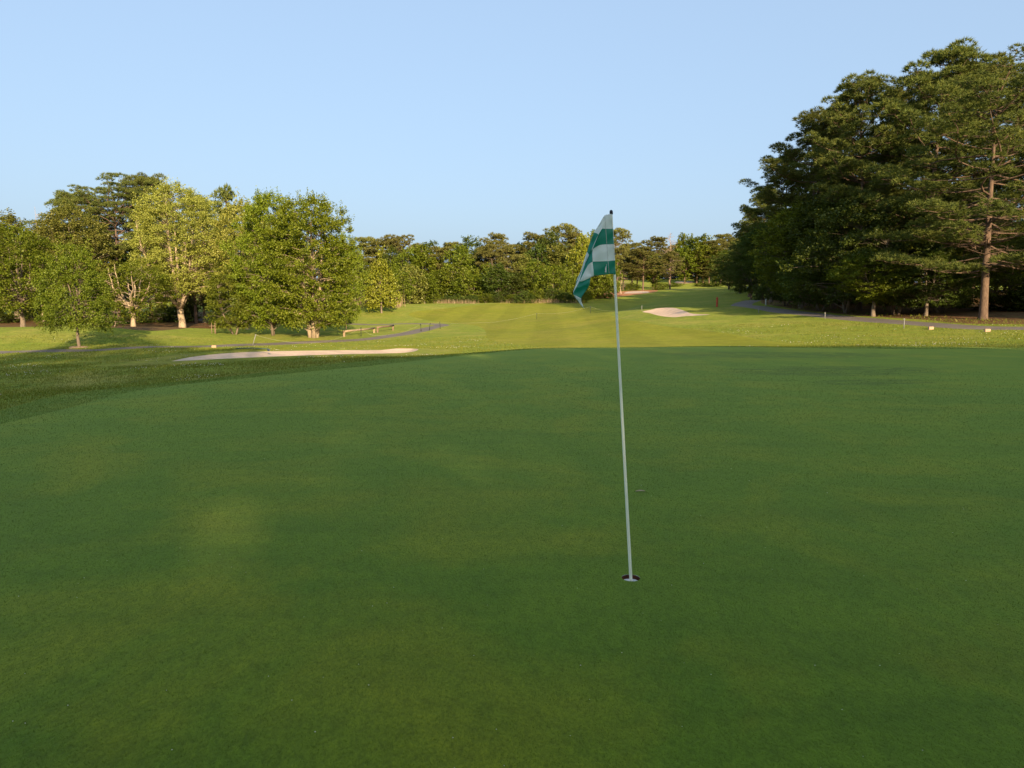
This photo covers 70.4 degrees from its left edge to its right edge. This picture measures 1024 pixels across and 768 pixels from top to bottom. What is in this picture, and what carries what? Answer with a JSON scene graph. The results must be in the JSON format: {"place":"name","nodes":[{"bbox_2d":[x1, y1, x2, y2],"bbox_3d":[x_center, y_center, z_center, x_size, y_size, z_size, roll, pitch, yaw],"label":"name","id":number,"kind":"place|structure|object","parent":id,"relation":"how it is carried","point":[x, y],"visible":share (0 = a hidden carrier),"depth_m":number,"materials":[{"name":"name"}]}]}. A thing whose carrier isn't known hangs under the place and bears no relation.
{"place":"outdoors","nodes":[
{"label":"outdoors","id":0,"kind":"place"},
{"bbox_2d":[0,317,448,353],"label":"path","id":1,"kind":"structure","parent":0,"point":[420,330],"depth_m":57.28,"materials":[{"name":"grey asphalt"}]},
{"bbox_2d":[174,348,417,360],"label":"bunker sand","id":2,"kind":"structure","parent":0,"point":[268,354],"depth_m":37.42,"materials":[{"name":"beige sand"}]},
{"bbox_2d":[0,278,1023,409],"bbox_3d":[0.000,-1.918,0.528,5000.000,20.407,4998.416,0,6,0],"label":"ground","id":3,"kind":"structure","parent":0,"point":[689,298],"depth_m":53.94,"materials":[{"name":"green plant"}]},
{"bbox_2d":[30,233,126,345],"bbox_3d":[-26.861,-5.625,44.768,5.187,7.252,5.295,-3,7,-23],"label":"ornamental tree","id":4,"kind":"object","parent":3,"relation":"on","point":[77,307],"visible":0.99,"depth_m":44.04,"materials":[{"name":"green plant"}]},
{"bbox_2d":[203,266,265,334],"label":"tree","id":5,"kind":"object","parent":3,"relation":"on","point":[218,305],"visible":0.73,"depth_m":62.65,"materials":[{"name":"green plant"}]},
{"bbox_2d":[202,186,269,328],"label":"maple tree","id":6,"kind":"object","parent":3,"relation":"on","point":[228,214],"visible":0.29,"depth_m":78.83,"materials":[{"name":"green plant"}]},
{"bbox_2d":[215,185,310,335],"bbox_3d":[-20.973,-10.710,63.427,7.562,13.158,8.588,1,6,10],"label":"maple tree","id":7,"kind":"object","parent":3,"relation":"on","point":[260,205],"visible":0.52,"depth_m":61.62,"materials":[{"name":"green plant"}]},
{"bbox_2d":[256,187,371,337],"bbox_3d":[-16.842,-10.181,61.014,9.419,12.836,10.300,-3,7,-28],"label":"maple tree","id":8,"kind":"object","parent":3,"relation":"on","point":[318,309],"visible":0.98,"depth_m":59.59,"materials":[{"name":"green plant"}]},
{"bbox_2d":[324,232,367,329],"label":"maple tree","id":9,"kind":"object","parent":3,"relation":"on","point":[359,284],"visible":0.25,"depth_m":72.97,"materials":[{"name":"green plant"}]},
{"bbox_2d":[353,236,386,279],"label":"pine tree","id":10,"kind":"object","parent":3,"relation":"on","point":[363,244],"visible":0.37,"depth_m":177.66,"materials":[{"name":"green plant"}]},
{"bbox_2d":[362,245,401,312],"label":"yellow tree","id":11,"kind":"object","parent":3,"relation":"on","point":[381,294],"visible":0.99,"depth_m":110.14,"materials":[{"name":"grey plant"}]},
{"bbox_2d":[365,238,405,271],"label":"pine tree","id":12,"kind":"object","parent":3,"relation":"on","point":[377,242],"visible":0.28,"depth_m":175.11,"materials":[{"name":"green plant"}]},
{"bbox_2d":[379,244,404,271],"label":"tree","id":13,"kind":"object","parent":3,"relation":"on","point":[390,250],"visible":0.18,"depth_m":169.78,"materials":[{"name":"green plant"}]},
{"bbox_2d":[374,265,415,303],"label":"tree","id":14,"kind":"object","parent":3,"relation":"on","point":[405,283],"visible":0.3,"depth_m":129.76,"materials":[{"name":"green plant"}]},
{"bbox_2d":[378,234,415,261],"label":"pine tree","id":15,"kind":"object","parent":3,"relation":"on","point":[398,240],"visible":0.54,"depth_m":174.07,"materials":[{"name":"green plant"}]},
{"bbox_2d":[389,246,421,295],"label":"tree","id":16,"kind":"object","parent":3,"relation":"on","point":[411,256],"visible":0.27,"depth_m":167.49,"materials":[{"name":"green plant"}]},
{"bbox_2d":[396,264,430,303],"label":"tree","id":17,"kind":"object","parent":3,"relation":"on","point":[416,293],"visible":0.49,"depth_m":138.75,"materials":[{"name":"green plant"}]},
{"bbox_2d":[403,242,444,294],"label":"tree","id":18,"kind":"object","parent":3,"relation":"on","point":[430,263],"visible":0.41,"depth_m":168.10,"materials":[{"name":"green plant"}]},
{"bbox_2d":[411,272,439,303],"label":"tree","id":19,"kind":"object","parent":3,"relation":"on","point":[432,288],"visible":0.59,"depth_m":141.67,"materials":[{"name":"green plant"}]},
{"bbox_2d":[427,246,456,298],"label":"pine tree","id":20,"kind":"object","parent":3,"relation":"on","point":[440,251],"visible":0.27,"depth_m":170.31,"materials":[{"name":"green plant"}]},
{"bbox_2d":[436,261,474,302],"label":"tree","id":21,"kind":"object","parent":3,"relation":"on","point":[445,277],"visible":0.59,"depth_m":158.70,"materials":[{"name":"green plant"}]},
{"bbox_2d":[438,243,475,291],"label":"tree","id":22,"kind":"object","parent":3,"relation":"on","point":[461,252],"visible":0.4,"depth_m":165.57,"materials":[{"name":"green plant"}]},
{"bbox_2d":[447,272,490,302],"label":"tree","id":23,"kind":"object","parent":3,"relation":"on","point":[474,283],"visible":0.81,"depth_m":155.78,"materials":[{"name":"green plant"}]},
{"bbox_2d":[351,290,586,307],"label":"reeds","id":24,"kind":"object","parent":3,"relation":"on","point":[548,301],"visible":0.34,"depth_m":143.57,"materials":[{"name":"green plant"}]},
{"bbox_2d":[451,235,491,285],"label":"tree","id":25,"kind":"object","parent":3,"relation":"on","point":[471,244],"visible":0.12,"depth_m":178.50,"materials":[{"name":"green plant"}]},
{"bbox_2d":[468,262,501,299],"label":"tree","id":26,"kind":"object","parent":3,"relation":"on","point":[476,271],"visible":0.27,"depth_m":163.16,"materials":[{"name":"green plant"}]},
{"bbox_2d":[474,244,506,275],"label":"pine tree","id":27,"kind":"object","parent":3,"relation":"on","point":[490,256],"visible":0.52,"depth_m":165.52,"materials":[{"name":"green plant"}]},
{"bbox_2d":[478,232,514,267],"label":"pine tree","id":28,"kind":"object","parent":3,"relation":"on","point":[498,238],"visible":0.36,"depth_m":173.34,"materials":[{"name":"green plant"}]},
{"bbox_2d":[480,262,515,299],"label":"tree","id":29,"kind":"object","parent":3,"relation":"on","point":[500,272],"visible":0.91,"depth_m":153.13,"materials":[{"name":"green plant"}]},
{"bbox_2d":[495,245,526,291],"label":"pine tree","id":30,"kind":"object","parent":3,"relation":"on","point":[511,257],"visible":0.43,"depth_m":166.46,"materials":[{"name":"green plant"}]},
{"bbox_2d":[0,347,1023,767],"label":"putting green","id":31,"kind":"object","parent":3,"relation":"on","point":[976,367],"visible":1,"depth_m":4.47,"materials":[{"name":"green plant"}]},
{"bbox_2d":[0,358,1023,767],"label":"turf blades","id":32,"kind":"object","parent":31,"relation":"on","point":[506,572],"visible":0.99,"depth_m":4.53,"materials":[{"name":"green plant"}]},
{"bbox_2d":[573,210,632,580],"bbox_3d":[0.533,0.154,4.171,0.375,2.270,0.062,0,6,3],"label":"flagstick","id":33,"kind":"object","parent":31,"relation":"on","point":[599,259],"visible":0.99,"depth_m":4.08,"materials":[{"name":"metal"}]},
{"bbox_2d":[494,271,529,298],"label":"tree","id":34,"kind":"object","parent":3,"relation":"on","point":[516,281],"visible":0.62,"depth_m":153.62,"materials":[{"name":"green plant"}]},
{"bbox_2d":[0,346,1023,423],"bbox_3d":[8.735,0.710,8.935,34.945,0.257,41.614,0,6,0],"label":"collar","id":35,"kind":"object","parent":3,"relation":"on","point":[33,410],"visible":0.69,"depth_m":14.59,"materials":[{"name":"green plant"}]},
{"bbox_2d":[519,243,550,295],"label":"tree","id":36,"kind":"object","parent":3,"relation":"on","point":[531,252],"visible":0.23,"depth_m":170.41,"materials":[{"name":"green plant"}]},
{"bbox_2d":[520,259,550,297],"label":"tree","id":37,"kind":"object","parent":3,"relation":"on","point":[532,274],"visible":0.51,"depth_m":158.59,"materials":[{"name":"green plant"}]},
{"bbox_2d":[516,231,559,261],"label":"pine tree","id":38,"kind":"object","parent":3,"relation":"on","point":[531,235],"visible":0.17,"depth_m":179.16,"materials":[{"name":"green plant"}]},
{"bbox_2d":[533,230,571,293],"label":"tree","id":39,"kind":"object","parent":3,"relation":"on","point":[543,240],"visible":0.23,"depth_m":173.99,"materials":[{"name":"green plant"}]},
{"bbox_2d":[537,243,576,292],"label":"tree","id":40,"kind":"object","parent":3,"relation":"on","point":[557,253],"visible":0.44,"depth_m":170.01,"materials":[{"name":"green plant"}]},
{"bbox_2d":[543,223,581,253],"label":"pine tree","id":41,"kind":"object","parent":3,"relation":"on","point":[567,227],"visible":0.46,"depth_m":181.59,"materials":[{"name":"green plant"}]},
{"bbox_2d":[553,259,577,298],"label":"tree","id":42,"kind":"object","parent":3,"relation":"on","point":[572,266],"visible":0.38,"depth_m":161.18,"materials":[{"name":"green plant"}]},
{"bbox_2d":[565,233,591,283],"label":"yellow tree","id":43,"kind":"object","parent":3,"relation":"on","point":[579,248],"visible":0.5,"depth_m":162.81,"materials":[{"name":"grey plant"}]},
{"bbox_2d":[567,275,608,298],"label":"tree","id":44,"kind":"object","parent":3,"relation":"on","point":[594,289],"visible":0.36,"depth_m":160.75,"materials":[{"name":"green plant"}]},
{"bbox_2d":[589,272,619,298],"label":"tree","id":45,"kind":"object","parent":3,"relation":"on","point":[606,277],"visible":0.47,"depth_m":161.68,"materials":[{"name":"green plant"}]},
{"bbox_2d":[409,299,799,347],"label":"fairway","id":46,"kind":"structure","parent":3,"relation":"on","point":[570,325],"depth_m":71.60,"materials":[{"name":"green plant"}]},
{"bbox_2d":[512,289,536,302],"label":"shrub","id":47,"kind":"object","parent":46,"relation":"on","point":[522,295],"visible":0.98,"depth_m":144.54,"materials":[{"name":"green plant"}]},
{"bbox_2d":[527,264,575,301],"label":"tree","id":48,"kind":"object","parent":46,"relation":"on","point":[547,276],"visible":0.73,"depth_m":150.94,"materials":[{"name":"green plant"}]},
{"bbox_2d":[613,227,633,279],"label":"pine tree","id":49,"kind":"object","parent":3,"relation":"on","point":[624,234],"visible":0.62,"depth_m":206.67,"materials":[{"name":"green plant"}]},
{"bbox_2d":[620,250,651,286],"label":"pine tree","id":50,"kind":"object","parent":3,"relation":"on","point":[633,276],"visible":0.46,"depth_m":214.09,"materials":[{"name":"green plant"}]},
{"bbox_2d":[622,245,663,289],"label":"pine tree","id":51,"kind":"object","parent":3,"relation":"on","point":[644,251],"visible":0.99,"depth_m":210.28,"materials":[{"name":"green plant"}]},
{"bbox_2d":[642,254,665,288],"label":"tree","id":52,"kind":"object","parent":3,"relation":"on","point":[654,276],"visible":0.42,"depth_m":221.40,"materials":[{"name":"green plant"}]},
{"bbox_2d":[640,236,676,285],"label":"pine tree","id":53,"kind":"object","parent":3,"relation":"on","point":[659,242],"visible":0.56,"depth_m":226.55,"materials":[{"name":"green plant"}]},
{"bbox_2d":[654,251,685,288],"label":"pine tree","id":54,"kind":"object","parent":3,"relation":"on","point":[670,254],"visible":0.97,"depth_m":213.56,"materials":[{"name":"green plant"}]},
{"bbox_2d":[671,246,702,283],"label":"tree","id":55,"kind":"object","parent":3,"relation":"on","point":[686,270],"visible":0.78,"depth_m":249.77,"materials":[{"name":"green plant"}]},
{"bbox_2d":[686,233,721,282],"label":"tree","id":56,"kind":"object","parent":3,"relation":"on","point":[698,246],"visible":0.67,"depth_m":249.18,"materials":[{"name":"green plant"}]},
{"bbox_2d":[695,239,730,282],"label":"pine tree","id":57,"kind":"object","parent":3,"relation":"on","point":[717,243],"visible":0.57,"depth_m":247.82,"materials":[{"name":"green plant"}]},
{"bbox_2d":[704,249,738,289],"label":"understory tree","id":58,"kind":"object","parent":3,"relation":"on","point":[717,274],"visible":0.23,"depth_m":187.92,"materials":[{"name":"green plant"}]},
{"bbox_2d":[714,251,743,289],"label":"understory tree","id":59,"kind":"object","parent":3,"relation":"on","point":[730,257],"visible":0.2,"depth_m":148.68,"materials":[{"name":"green plant"}]},
{"bbox_2d":[723,207,765,296],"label":"pine tree","id":60,"kind":"object","parent":3,"relation":"on","point":[732,242],"visible":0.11,"depth_m":124.00,"materials":[{"name":"green plant"}]},
{"bbox_2d":[726,255,767,299],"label":"understory tree","id":61,"kind":"object","parent":3,"relation":"on","point":[740,284],"visible":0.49,"depth_m":110.22,"materials":[{"name":"green plant"}]},
{"bbox_2d":[728,188,783,298],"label":"pine tree","id":62,"kind":"object","parent":3,"relation":"on","point":[756,219],"visible":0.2,"depth_m":108.04,"materials":[{"name":"green plant"}]},
{"bbox_2d":[0,290,1023,330],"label":"forest floor","id":63,"kind":"structure","parent":0,"point":[1017,316],"depth_m":65.06,"materials":[{"name":"brown soil"}]},
{"bbox_2d":[0,207,72,318],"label":"tree","id":64,"kind":"object","parent":63,"relation":"on","point":[10,218],"visible":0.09,"depth_m":93.47,"materials":[{"name":"green plant"}]},
{"bbox_2d":[0,220,73,326],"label":"tree","id":65,"kind":"object","parent":63,"relation":"on","point":[21,295],"visible":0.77,"depth_m":64.34,"materials":[{"name":"green plant"}]},
{"bbox_2d":[13,193,127,317],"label":"tree","id":66,"kind":"object","parent":63,"relation":"on","point":[55,225],"visible":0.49,"depth_m":85.31,"materials":[{"name":"green plant"}]},
{"bbox_2d":[24,189,120,318],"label":"pine tree","id":67,"kind":"object","parent":63,"relation":"on","point":[55,200],"visible":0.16,"depth_m":100.81,"materials":[{"name":"green plant"}]},
{"bbox_2d":[55,172,162,318],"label":"pine tree","id":68,"kind":"object","parent":63,"relation":"on","point":[114,204],"visible":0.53,"depth_m":96.54,"materials":[{"name":"green plant"}]},
{"bbox_2d":[69,256,191,326],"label":"tree","id":69,"kind":"object","parent":63,"relation":"on","point":[133,305],"visible":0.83,"depth_m":74.73,"materials":[{"name":"green plant"}]},
{"bbox_2d":[103,239,168,318],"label":"tree","id":70,"kind":"object","parent":63,"relation":"on","point":[123,260],"visible":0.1,"depth_m":100.45,"materials":[{"name":"green plant"}]},
{"bbox_2d":[118,309,153,323],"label":"shrub","id":71,"kind":"object","parent":63,"relation":"on","point":[141,315],"visible":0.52,"depth_m":93.71,"materials":[{"name":"green plant"}]},
{"bbox_2d":[98,171,176,314],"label":"pine tree","id":72,"kind":"object","parent":63,"relation":"on","point":[139,180],"visible":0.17,"depth_m":103.96,"materials":[{"name":"green plant"}]},
{"bbox_2d":[143,308,172,322],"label":"shrub","id":73,"kind":"object","parent":63,"relation":"on","point":[154,315],"visible":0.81,"depth_m":96.94,"materials":[{"name":"green plant"}]},
{"bbox_2d":[119,175,226,327],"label":"maple tree","id":74,"kind":"object","parent":63,"relation":"on","point":[201,259],"visible":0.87,"depth_m":81.59,"materials":[{"name":"green plant"}]},
{"bbox_2d":[146,224,200,311],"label":"tree","id":75,"kind":"object","parent":63,"relation":"on","point":[165,299],"visible":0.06,"depth_m":99.77,"materials":[{"name":"green plant"}]},
{"bbox_2d":[161,304,201,322],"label":"shrub","id":76,"kind":"object","parent":63,"relation":"on","point":[186,316],"visible":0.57,"depth_m":97.70,"materials":[{"name":"green plant"}]},
{"bbox_2d":[159,194,217,323],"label":"pine tree","id":77,"kind":"object","parent":63,"relation":"on","point":[194,296],"visible":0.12,"depth_m":94.08,"materials":[{"name":"green plant"}]},
{"bbox_2d":[168,241,237,322],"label":"tree","id":78,"kind":"object","parent":63,"relation":"on","point":[201,303],"visible":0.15,"depth_m":97.03,"materials":[{"name":"green plant"}]},
{"bbox_2d":[209,183,244,311],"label":"pine tree","id":79,"kind":"object","parent":63,"relation":"on","point":[225,194],"visible":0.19,"depth_m":109.17,"materials":[{"name":"green plant"}]},
{"bbox_2d":[733,221,783,301],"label":"understory tree","id":80,"kind":"object","parent":63,"relation":"on","point":[748,242],"visible":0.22,"depth_m":90.42,"materials":[{"name":"green plant"}]},
{"bbox_2d":[734,149,812,265],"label":"pine tree","id":81,"kind":"object","parent":63,"relation":"on","point":[789,164],"visible":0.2,"depth_m":94.27,"materials":[{"name":"green plant"}]},
{"bbox_2d":[751,247,805,305],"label":"understory tree","id":82,"kind":"object","parent":63,"relation":"on","point":[777,296],"visible":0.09,"depth_m":81.19,"materials":[{"name":"green plant"}]},
{"bbox_2d":[746,194,839,307],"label":"understory tree","id":83,"kind":"object","parent":63,"relation":"on","point":[776,249],"visible":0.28,"depth_m":74.23,"materials":[{"name":"green plant"}]},
{"bbox_2d":[754,106,871,305],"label":"pine tree","id":84,"kind":"object","parent":63,"relation":"on","point":[813,121],"visible":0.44,"depth_m":76.76,"materials":[{"name":"green plant"}]},
{"bbox_2d":[773,237,857,310],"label":"understory tree","id":85,"kind":"object","parent":63,"relation":"on","point":[789,296],"visible":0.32,"depth_m":68.87,"materials":[{"name":"green plant"}]},
{"bbox_2d":[783,103,874,209],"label":"pine tree","id":86,"kind":"object","parent":63,"relation":"on","point":[799,189],"visible":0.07,"depth_m":83.55,"materials":[{"name":"green plant"}]},
{"bbox_2d":[769,187,905,308],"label":"tree","id":87,"kind":"object","parent":63,"relation":"on","point":[814,203],"visible":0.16,"depth_m":70.73,"materials":[{"name":"green plant"}]},
{"bbox_2d":[777,191,910,312],"bbox_3d":[30.240,-11.710,65.762,11.490,10.775,10.193,3,7,24],"label":"understory tree","id":88,"kind":"object","parent":63,"relation":"on","point":[853,214],"visible":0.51,"depth_m":64.18,"materials":[{"name":"green plant"}]},
{"bbox_2d":[800,69,929,310],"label":"pine tree","id":89,"kind":"object","parent":63,"relation":"on","point":[870,86],"visible":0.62,"depth_m":66.12,"materials":[{"name":"green plant"}]},
{"bbox_2d":[823,243,920,316],"bbox_3d":[29.756,-8.526,59.730,8.470,6.112,7.138,-3,7,-26],"label":"understory tree","id":90,"kind":"object","parent":63,"relation":"on","point":[872,296],"visible":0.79,"depth_m":58.72,"materials":[{"name":"green plant"}]},
{"bbox_2d":[836,197,959,314],"bbox_3d":[32.071,-10.742,60.994,9.839,10.052,11.091,0,6,3],"label":"understory tree","id":91,"kind":"object","parent":63,"relation":"on","point":[878,216],"visible":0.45,"depth_m":59.71,"materials":[{"name":"green plant"}]},
{"bbox_2d":[845,76,980,304],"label":"pine tree","id":92,"kind":"object","parent":63,"relation":"on","point":[901,90],"visible":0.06,"depth_m":71.47,"materials":[{"name":"green plant"}]},
{"bbox_2d":[880,246,979,315],"bbox_3d":[33.215,-8.166,58.033,7.057,5.620,6.559,3,7,25],"label":"understory tree","id":93,"kind":"object","parent":63,"relation":"on","point":[926,295],"visible":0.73,"depth_m":56.95,"materials":[{"name":"green plant"}]},
{"bbox_2d":[837,36,1023,311],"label":"pine tree","id":94,"kind":"object","parent":63,"relation":"on","point":[927,82],"visible":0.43,"depth_m":60.67,"materials":[{"name":"green plant"}]},
{"bbox_2d":[864,43,1023,319],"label":"pine tree","id":95,"kind":"object","parent":63,"relation":"on","point":[989,103],"visible":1,"depth_m":49.72,"materials":[{"name":"green plant"}]},
{"bbox_2d":[881,50,1023,304],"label":"pine tree","id":96,"kind":"object","parent":63,"relation":"on","point":[998,54],"visible":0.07,"depth_m":68.09,"materials":[{"name":"green plant"}]},
{"bbox_2d":[890,217,1021,312],"bbox_3d":[37.015,-10.189,60.975,10.787,8.585,9.570,-5,8,-39],"label":"understory tree","id":97,"kind":"object","parent":63,"relation":"on","point":[959,251],"visible":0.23,"depth_m":59.48,"materials":[{"name":"green plant"}]},
{"bbox_2d":[964,234,1023,308],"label":"understory tree","id":98,"kind":"object","parent":63,"relation":"on","point":[1010,283],"visible":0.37,"depth_m":60.70,"materials":[{"name":"green plant"}]},
{"bbox_2d":[973,57,1023,237],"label":"pine tree","id":99,"kind":"object","parent":63,"relation":"on","point":[994,67],"visible":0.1,"depth_m":61.57,"materials":[{"name":"green plant"}]},
{"bbox_2d":[990,289,1023,310],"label":"shrub","id":100,"kind":"object","parent":63,"relation":"on","point":[1004,303],"visible":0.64,"depth_m":60.52,"materials":[{"name":"green plant"}]},
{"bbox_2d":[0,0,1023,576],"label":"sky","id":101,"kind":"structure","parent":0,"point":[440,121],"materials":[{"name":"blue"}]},
{"bbox_2d":[643,308,709,316],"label":"bunker sand","id":102,"kind":"structure","parent":0,"point":[670,312],"depth_m":77.79,"materials":[{"name":"beige sand"}]},
{"bbox_2d":[731,300,1023,329],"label":"path","id":103,"kind":"structure","parent":0,"point":[747,303],"depth_m":56.98,"materials":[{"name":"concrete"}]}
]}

